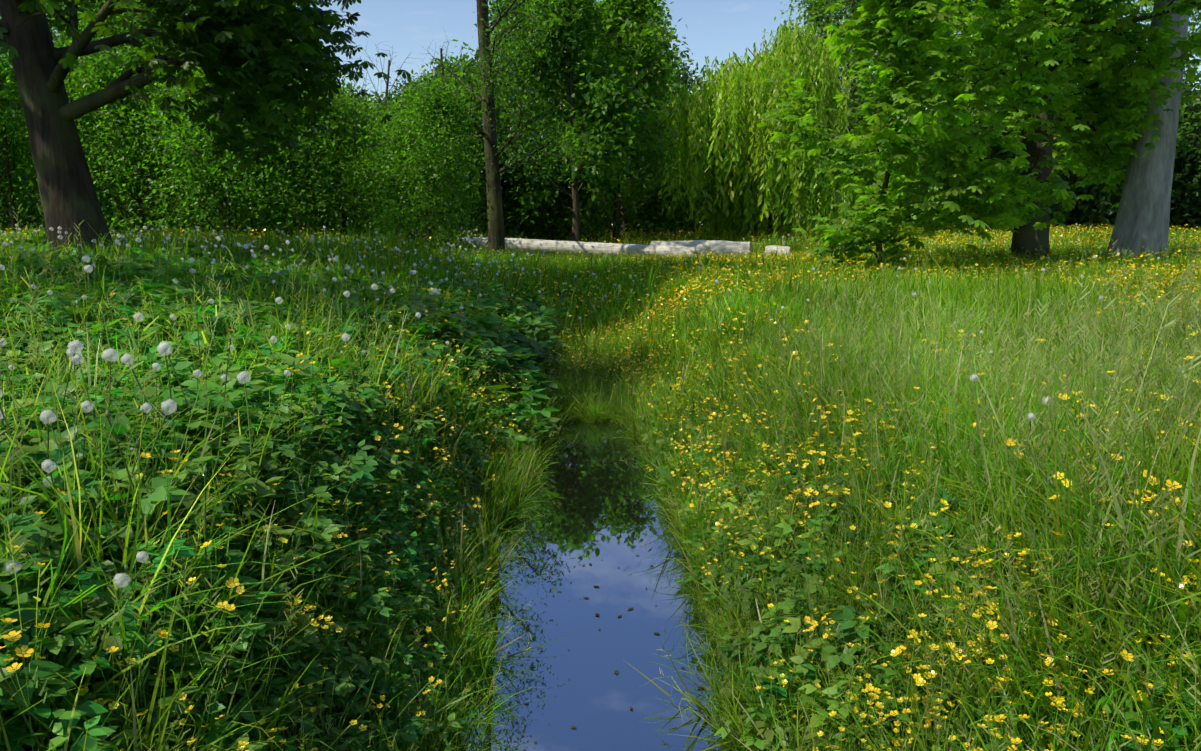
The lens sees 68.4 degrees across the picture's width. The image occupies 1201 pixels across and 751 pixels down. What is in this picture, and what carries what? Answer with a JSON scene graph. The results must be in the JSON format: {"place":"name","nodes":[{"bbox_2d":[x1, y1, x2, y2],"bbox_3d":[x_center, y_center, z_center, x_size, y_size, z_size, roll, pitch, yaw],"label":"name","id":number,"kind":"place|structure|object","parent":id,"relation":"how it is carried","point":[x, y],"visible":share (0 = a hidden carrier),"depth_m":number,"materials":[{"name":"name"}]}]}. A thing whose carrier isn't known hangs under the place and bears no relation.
{"place":"outdoors","nodes":[
{"label":"outdoors","id":0,"kind":"place"},
{"bbox_2d":[0,219,1200,340],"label":"meadow","id":1,"kind":"structure","parent":0,"point":[583,280],"depth_m":19.22,"materials":[{"name":"green plant"}]},
{"bbox_2d":[0,0,109,146],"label":"tree","id":2,"kind":"object","parent":1,"relation":"on","point":[50,15],"depth_m":30.28,"materials":[{"name":"green plant"}]},
{"bbox_2d":[0,108,117,230],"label":"bush","id":3,"kind":"object","parent":1,"relation":"on","point":[23,177],"depth_m":30.79,"materials":[{"name":"green plant"}]},
{"bbox_2d":[0,0,410,251],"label":"tree","id":4,"kind":"object","parent":1,"relation":"on","point":[294,47],"depth_m":13.02,"materials":[{"name":"green plant"}]},
{"bbox_2d":[85,48,342,237],"bbox_3d":[-9.891,-5.619,22.739,6.186,6.200,6.372,0,10,0],"label":"shrub","id":5,"kind":"object","parent":1,"relation":"on","point":[187,166],"depth_m":21.78,"materials":[{"name":"green plant"}]},
{"bbox_2d":[260,90,388,231],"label":"bush","id":6,"kind":"object","parent":1,"relation":"on","point":[323,186],"depth_m":34.61,"materials":[{"name":"green plant"}]},
{"bbox_2d":[239,69,438,237],"bbox_3d":[-7.806,-6.601,27.460,6.168,6.504,6.063,0,10,0],"label":"shrub","id":7,"kind":"object","parent":1,"relation":"on","point":[371,127],"depth_m":26.91,"materials":[{"name":"green plant"}]},
{"bbox_2d":[305,63,381,210],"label":"tree","id":8,"kind":"object","parent":1,"relation":"on","point":[358,87],"depth_m":44.71,"materials":[{"name":"green plant"}]},
{"bbox_2d":[328,83,458,231],"bbox_3d":[-8.826,-8.496,36.435,6.509,7.124,6.685,0,10,0],"label":"bush","id":9,"kind":"object","parent":1,"relation":"on","point":[372,95],"depth_m":35.32,"materials":[{"name":"green plant"}]},
{"bbox_2d":[395,45,545,219],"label":"tree","id":10,"kind":"object","parent":1,"relation":"on","point":[508,101],"depth_m":47.66,"materials":[{"name":"green plant"}]},
{"bbox_2d":[505,111,607,238],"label":"bush","id":11,"kind":"object","parent":1,"relation":"on","point":[552,130],"depth_m":41.06,"materials":[{"name":"green plant"}]},
{"bbox_2d":[476,0,659,241],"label":"tree","id":12,"kind":"object","parent":1,"relation":"on","point":[586,17],"depth_m":33.20,"materials":[{"name":"green plant"}]},
{"bbox_2d":[535,0,721,242],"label":"tree","id":13,"kind":"object","parent":1,"relation":"on","point":[639,49],"depth_m":36.27,"materials":[{"name":"green plant"}]},
{"bbox_2d":[766,0,893,98],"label":"tree","id":14,"kind":"object","parent":1,"relation":"on","point":[845,6],"depth_m":57.05,"materials":[{"name":"green plant"}]},
{"bbox_2d":[757,0,1067,271],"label":"young chestnut tree","id":15,"kind":"object","parent":1,"relation":"on","point":[907,31],"depth_m":17.05,"materials":[{"name":"green plant"}]},
{"bbox_2d":[1127,0,1200,158],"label":"tree","id":16,"kind":"object","parent":1,"relation":"on","point":[1189,127],"depth_m":49.81,"materials":[{"name":"green plant"}]},
{"bbox_2d":[2,0,1200,224],"label":"sky","id":17,"kind":"structure","parent":0,"point":[719,28],"materials":[{"name":"blue"}]},
{"bbox_2d":[10,228,1195,750],"bbox_3d":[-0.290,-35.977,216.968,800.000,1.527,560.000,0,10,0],"label":"flowers","id":18,"kind":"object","parent":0,"point":[336,720],"depth_m":3.77,"materials":[{"name":"green plant"}]},
{"bbox_2d":[0,89,38,234],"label":"shrub","id":19,"kind":"object","parent":18,"relation":"on","point":[22,176],"depth_m":25.33,"materials":[{"name":"green plant"}]},
{"bbox_2d":[0,17,165,235],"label":"shrub","id":20,"kind":"object","parent":18,"relation":"on","point":[8,71],"depth_m":23.39,"materials":[{"name":"green plant"}]},
{"bbox_2d":[0,116,179,231],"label":"bush","id":21,"kind":"object","parent":18,"relation":"on","point":[96,178],"depth_m":30.94,"materials":[{"name":"green plant"}]},
{"bbox_2d":[0,0,221,233],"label":"tree","id":22,"kind":"object","parent":18,"relation":"on","point":[115,27],"depth_m":26.95,"materials":[{"name":"green plant"}]},
{"bbox_2d":[46,0,177,130],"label":"tree","id":23,"kind":"object","parent":18,"relation":"on","point":[64,6],"depth_m":39.94,"materials":[{"name":"green plant"}]},
{"bbox_2d":[0,20,272,235],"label":"shrub","id":24,"kind":"object","parent":18,"relation":"on","point":[97,82],"depth_m":22.88,"materials":[{"name":"green plant"}]},
{"bbox_2d":[58,0,237,227],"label":"tree","id":25,"kind":"object","parent":18,"relation":"on","point":[112,31],"depth_m":31.83,"materials":[{"name":"green plant"}]},
{"bbox_2d":[107,158,265,231],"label":"bush","id":26,"kind":"object","parent":18,"relation":"on","point":[172,206],"depth_m":37.22,"materials":[{"name":"green plant"}]},
{"bbox_2d":[104,48,340,234],"bbox_3d":[-11.014,-7.348,26.458,6.686,8.896,7.207,0,10,0],"label":"shrub","id":27,"kind":"object","parent":18,"relation":"on","point":[183,216],"depth_m":25.73,"materials":[{"name":"green plant"}]},
{"bbox_2d":[170,166,315,230],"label":"bush","id":28,"kind":"object","parent":18,"relation":"on","point":[226,212],"depth_m":38.69,"materials":[{"name":"green plant"}]},
{"bbox_2d":[158,66,349,224],"bbox_3d":[-13.545,-10.415,36.467,8.393,10.467,9.697,0,10,0],"label":"bush","id":29,"kind":"object","parent":18,"relation":"on","point":[245,166],"depth_m":35.15,"materials":[{"name":"green plant"}]},
{"bbox_2d":[0,250,554,750],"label":"herb","id":30,"kind":"object","parent":18,"relation":"on","point":[356,470],"visible":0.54,"depth_m":3.77,"materials":[{"name":"green plant"}]},
{"bbox_2d":[0,234,571,451],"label":"herb","id":31,"kind":"object","parent":18,"relation":"on","point":[527,316],"visible":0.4,"depth_m":10.23,"materials":[{"name":"green plant"}]},
{"bbox_2d":[192,73,465,247],"bbox_3d":[-6.755,-5.356,23.869,6.388,5.976,5.968,0,10,0],"label":"shrub","id":32,"kind":"object","parent":18,"relation":"on","point":[320,178],"depth_m":22.70,"materials":[{"name":"green plant"}]},
{"bbox_2d":[365,81,406,110],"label":"tree","id":33,"kind":"object","parent":18,"relation":"on","point":[395,90],"depth_m":65.29,"materials":[{"name":"green plant"}]},
{"bbox_2d":[318,42,456,217],"bbox_3d":[-9.895,-10.077,38.847,8.513,9.010,8.186,0,10,0],"label":"tree","id":34,"kind":"object","parent":18,"relation":"on","point":[388,73],"depth_m":38.83,"materials":[{"name":"green plant"}]},
{"bbox_2d":[353,62,432,111],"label":"tree","id":35,"kind":"object","parent":18,"relation":"on","point":[413,80],"depth_m":57.56,"materials":[{"name":"green plant"}]},
{"bbox_2d":[324,66,496,253],"bbox_3d":[-4.837,-5.177,22.334,4.346,5.317,5.059,0,10,0],"label":"bush","id":36,"kind":"object","parent":18,"relation":"on","point":[445,115],"depth_m":21.92,"materials":[{"name":"green plant"}]},
{"bbox_2d":[344,28,557,238],"bbox_3d":[-6.034,-9.122,35.003,8.597,8.395,6.392,0,10,0],"label":"tree","id":37,"kind":"object","parent":18,"relation":"on","point":[458,66],"depth_m":34.03,"materials":[{"name":"green plant"}]},
{"bbox_2d":[385,112,568,238],"bbox_3d":[-4.870,-7.831,35.990,8.677,6.914,6.593,-9,13,-42],"label":"bush","id":38,"kind":"object","parent":18,"relation":"on","point":[519,217],"depth_m":35.15,"materials":[{"name":"green plant"}]},
{"bbox_2d":[362,0,595,252],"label":"alder tree","id":39,"kind":"object","parent":18,"relation":"on","point":[493,77],"depth_m":25.49,"materials":[{"name":"green plant"}]},
{"bbox_2d":[421,112,537,236],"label":"bush","id":40,"kind":"object","parent":18,"relation":"on","point":[504,127],"depth_m":37.80,"materials":[{"name":"green plant"}]},
{"bbox_2d":[450,110,563,238],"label":"bush","id":41,"kind":"object","parent":18,"relation":"on","point":[486,215],"depth_m":35.85,"materials":[{"name":"green plant"}]},
{"bbox_2d":[496,25,567,138],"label":"tree","id":42,"kind":"object","parent":18,"relation":"on","point":[526,109],"depth_m":54.37,"materials":[{"name":"green plant"}]},
{"bbox_2d":[475,0,625,234],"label":"tree","id":43,"kind":"object","parent":18,"relation":"on","point":[502,113],"depth_m":40.03,"materials":[{"name":"green plant"}]},
{"bbox_2d":[499,136,630,242],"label":"bush","id":44,"kind":"object","parent":18,"relation":"on","point":[560,194],"depth_m":36.20,"materials":[{"name":"green plant"}]},
{"bbox_2d":[457,237,695,258],"bbox_3d":[-0.890,-4.162,29.415,8.076,0.847,0.571,2,10,11],"label":"long log","id":45,"kind":"object","parent":18,"relation":"on","point":[525,245],"visible":0.46,"depth_m":29.14,"materials":[{"name":"grey wood"}]},
{"bbox_2d":[538,183,622,234],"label":"bush","id":46,"kind":"object","parent":18,"relation":"on","point":[593,223],"depth_m":48.88,"materials":[{"name":"green plant"}]},
{"bbox_2d":[10,347,1152,750],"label":"docks","id":47,"kind":"object","parent":18,"relation":"on","point":[238,543],"visible":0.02,"depth_m":4.17,"materials":[{"name":"green plant"}]},
{"bbox_2d":[529,51,652,231],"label":"tree","id":48,"kind":"object","parent":18,"relation":"on","point":[566,132],"visible":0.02,"depth_m":59.55,"materials":[{"name":"green plant"}]},
{"bbox_2d":[0,194,1200,750],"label":"grass","id":49,"kind":"structure","parent":18,"relation":"on","point":[1050,448],"depth_m":3.38,"materials":[{"name":"green plant"}]},
{"bbox_2d":[0,218,1200,534],"label":"grass","id":50,"kind":"structure","parent":18,"relation":"on","point":[776,296],"depth_m":10.31,"materials":[{"name":"green plant"}]},
{"bbox_2d":[0,222,1200,749],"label":"dandelions","id":51,"kind":"object","parent":18,"relation":"on","point":[110,356],"visible":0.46,"depth_m":4.32,"materials":[{"name":"plant"}]},
{"bbox_2d":[0,245,1200,750],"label":"buttercups","id":52,"kind":"object","parent":18,"relation":"on","point":[232,581],"visible":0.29,"depth_m":3.31,"materials":[{"name":"plant"}]},
{"bbox_2d":[318,335,892,750],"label":"tufts","id":53,"kind":"object","parent":18,"relation":"on","point":[582,398],"visible":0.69,"depth_m":4.72,"materials":[{"name":"green plant"}]},
{"bbox_2d":[552,0,694,236],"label":"tree","id":54,"kind":"object","parent":18,"relation":"on","point":[655,123],"depth_m":46.90,"materials":[{"name":"green plant"}]},
{"bbox_2d":[603,0,690,233],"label":"tree","id":55,"kind":"object","parent":18,"relation":"on","point":[658,19],"depth_m":55.00,"materials":[{"name":"green plant"}]},
{"bbox_2d":[611,134,702,234],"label":"bush","id":56,"kind":"object","parent":18,"relation":"on","point":[651,171],"depth_m":50.69,"materials":[{"name":"green plant"}]},
{"bbox_2d":[612,34,713,229],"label":"tree","id":57,"kind":"object","parent":18,"relation":"on","point":[684,77],"depth_m":64.64,"materials":[{"name":"green plant"}]},
{"bbox_2d":[620,154,709,236],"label":"bush","id":58,"kind":"object","parent":18,"relation":"on","point":[655,202],"depth_m":46.21,"materials":[{"name":"green plant"}]},
{"bbox_2d":[650,240,751,259],"bbox_3d":[3.356,-4.161,29.713,3.369,0.764,0.755,3,10,16],"label":"thick log","id":59,"kind":"object","parent":18,"relation":"on","point":[729,246],"visible":0.42,"depth_m":29.26,"materials":[{"name":"grey wood"}]},
{"bbox_2d":[652,5,875,244],"bbox_3d":[7.182,-10.346,39.276,9.448,10.029,9.604,0,10,0],"label":"willow tree","id":60,"kind":"object","parent":18,"relation":"on","point":[755,181],"depth_m":36.78,"materials":[{"name":"green plant"}]},
{"bbox_2d":[765,245,790,255],"bbox_3d":[5.841,-3.949,29.068,0.813,0.658,0.626,4,10,20],"label":"log stump","id":61,"kind":"object","parent":18,"relation":"on","point":[777,248],"visible":0.42,"depth_m":28.85,"materials":[{"name":"beige wood"}]},
{"bbox_2d":[369,248,1200,490],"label":"buttercups","id":62,"kind":"object","parent":18,"relation":"on","point":[735,319],"visible":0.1,"depth_m":11.82,"materials":[{"name":"plant"}]},
{"bbox_2d":[843,78,863,135],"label":"tree","id":63,"kind":"object","parent":18,"relation":"on","point":[862,118],"depth_m":64.79,"materials":[{"name":"green plant"}]},
{"bbox_2d":[849,149,876,218],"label":"bush","id":64,"kind":"object","parent":18,"relation":"on","point":[865,185],"depth_m":58.41,"materials":[{"name":"green plant"}]},
{"bbox_2d":[795,0,937,133],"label":"tree","id":65,"kind":"object","parent":18,"relation":"on","point":[816,17],"depth_m":48.92,"materials":[{"name":"green plant"}]},
{"bbox_2d":[841,54,952,220],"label":"tree","id":66,"kind":"object","parent":18,"relation":"on","point":[874,123],"depth_m":61.38,"materials":[{"name":"green plant"}]},
{"bbox_2d":[624,332,1200,750],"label":"herb","id":67,"kind":"object","parent":18,"relation":"on","point":[791,629],"visible":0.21,"depth_m":3.78,"materials":[{"name":"green plant"}]},
{"bbox_2d":[840,0,997,194],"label":"tree","id":68,"kind":"object","parent":18,"relation":"on","point":[853,99],"depth_m":53.86,"materials":[{"name":"green plant"}]},
{"bbox_2d":[863,30,1015,156],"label":"tree","id":69,"kind":"object","parent":18,"relation":"on","point":[946,102],"depth_m":59.49,"materials":[{"name":"green plant"}]},
{"bbox_2d":[903,170,991,231],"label":"bush","id":70,"kind":"object","parent":18,"relation":"on","point":[955,219],"depth_m":57.49,"materials":[{"name":"green plant"}]},
{"bbox_2d":[924,75,1003,133],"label":"tree","id":71,"kind":"object","parent":18,"relation":"on","point":[966,105],"depth_m":61.36,"materials":[{"name":"green plant"}]},
{"bbox_2d":[956,120,1053,227],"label":"bush","id":72,"kind":"object","parent":18,"relation":"on","point":[994,151],"depth_m":56.73,"materials":[{"name":"green plant"}]},
{"bbox_2d":[931,1,1090,154],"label":"tree","id":73,"kind":"object","parent":18,"relation":"on","point":[974,109],"depth_m":51.19,"materials":[{"name":"green plant"}]},
{"bbox_2d":[830,0,1200,261],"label":"chestnut tree","id":74,"kind":"object","parent":18,"relation":"on","point":[991,17],"depth_m":18.69,"materials":[{"name":"green plant"}]},
{"bbox_2d":[949,79,1083,213],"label":"tree","id":75,"kind":"object","parent":18,"relation":"on","point":[1056,149],"depth_m":58.26,"materials":[{"name":"green plant"}]},
{"bbox_2d":[1050,144,1126,232],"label":"bush","id":76,"kind":"object","parent":18,"relation":"on","point":[1087,215],"depth_m":54.32,"materials":[{"name":"green plant"}]},
{"bbox_2d":[982,0,1194,220],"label":"tree","id":77,"kind":"object","parent":18,"relation":"on","point":[1184,105],"depth_m":53.68,"materials":[{"name":"green plant"}]},
{"bbox_2d":[1056,156,1188,227],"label":"bush","id":78,"kind":"object","parent":18,"relation":"on","point":[1174,193],"depth_m":55.40,"materials":[{"name":"green plant"}]},
{"bbox_2d":[1054,77,1200,227],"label":"tree","id":79,"kind":"object","parent":18,"relation":"on","point":[1196,151],"depth_m":55.75,"materials":[{"name":"green plant"}]},
{"bbox_2d":[1105,0,1189,261],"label":"tree","id":80,"kind":"object","parent":18,"relation":"on","point":[1142,216],"visible":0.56,"depth_m":20.58,"materials":[{"name":"grey plant"}]},
{"bbox_2d":[1128,81,1200,226],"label":"tree","id":81,"kind":"object","parent":18,"relation":"on","point":[1186,82],"depth_m":58.01,"materials":[{"name":"green plant"}]},
{"bbox_2d":[1169,129,1200,229],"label":"bush","id":82,"kind":"object","parent":18,"relation":"on","point":[1177,176],"depth_m":55.78,"materials":[{"name":"green plant"}]},
{"bbox_2d":[1170,76,1200,228],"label":"tree","id":83,"kind":"object","parent":18,"relation":"on","point":[1187,198],"depth_m":55.71,"materials":[{"name":"green plant"}]},
{"bbox_2d":[1170,150,1200,231],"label":"bush","id":84,"kind":"object","parent":18,"relation":"on","point":[1188,206],"depth_m":55.30,"materials":[{"name":"green plant"}]},
{"bbox_2d":[1179,133,1199,229],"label":"bush","id":85,"kind":"object","parent":18,"relation":"on","point":[1191,176],"visible":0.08,"depth_m":55.20,"materials":[{"name":"green plant"}]},
{"bbox_2d":[1181,65,1199,114],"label":"tree","id":86,"kind":"object","parent":18,"relation":"on","point":[1195,84],"depth_m":61.63,"materials":[{"name":"green plant"}]},
{"bbox_2d":[457,416,752,750],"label":"water","id":87,"kind":"structure","parent":0,"point":[587,691],"depth_m":4.76,"materials":[{"name":"blue liquid"}]},
{"bbox_2d":[471,422,720,750],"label":"floating leaves","id":88,"kind":"object","parent":87,"relation":"on","point":[617,671],"depth_m":5.53,"materials":[{"name":"green plant"}]}
]}

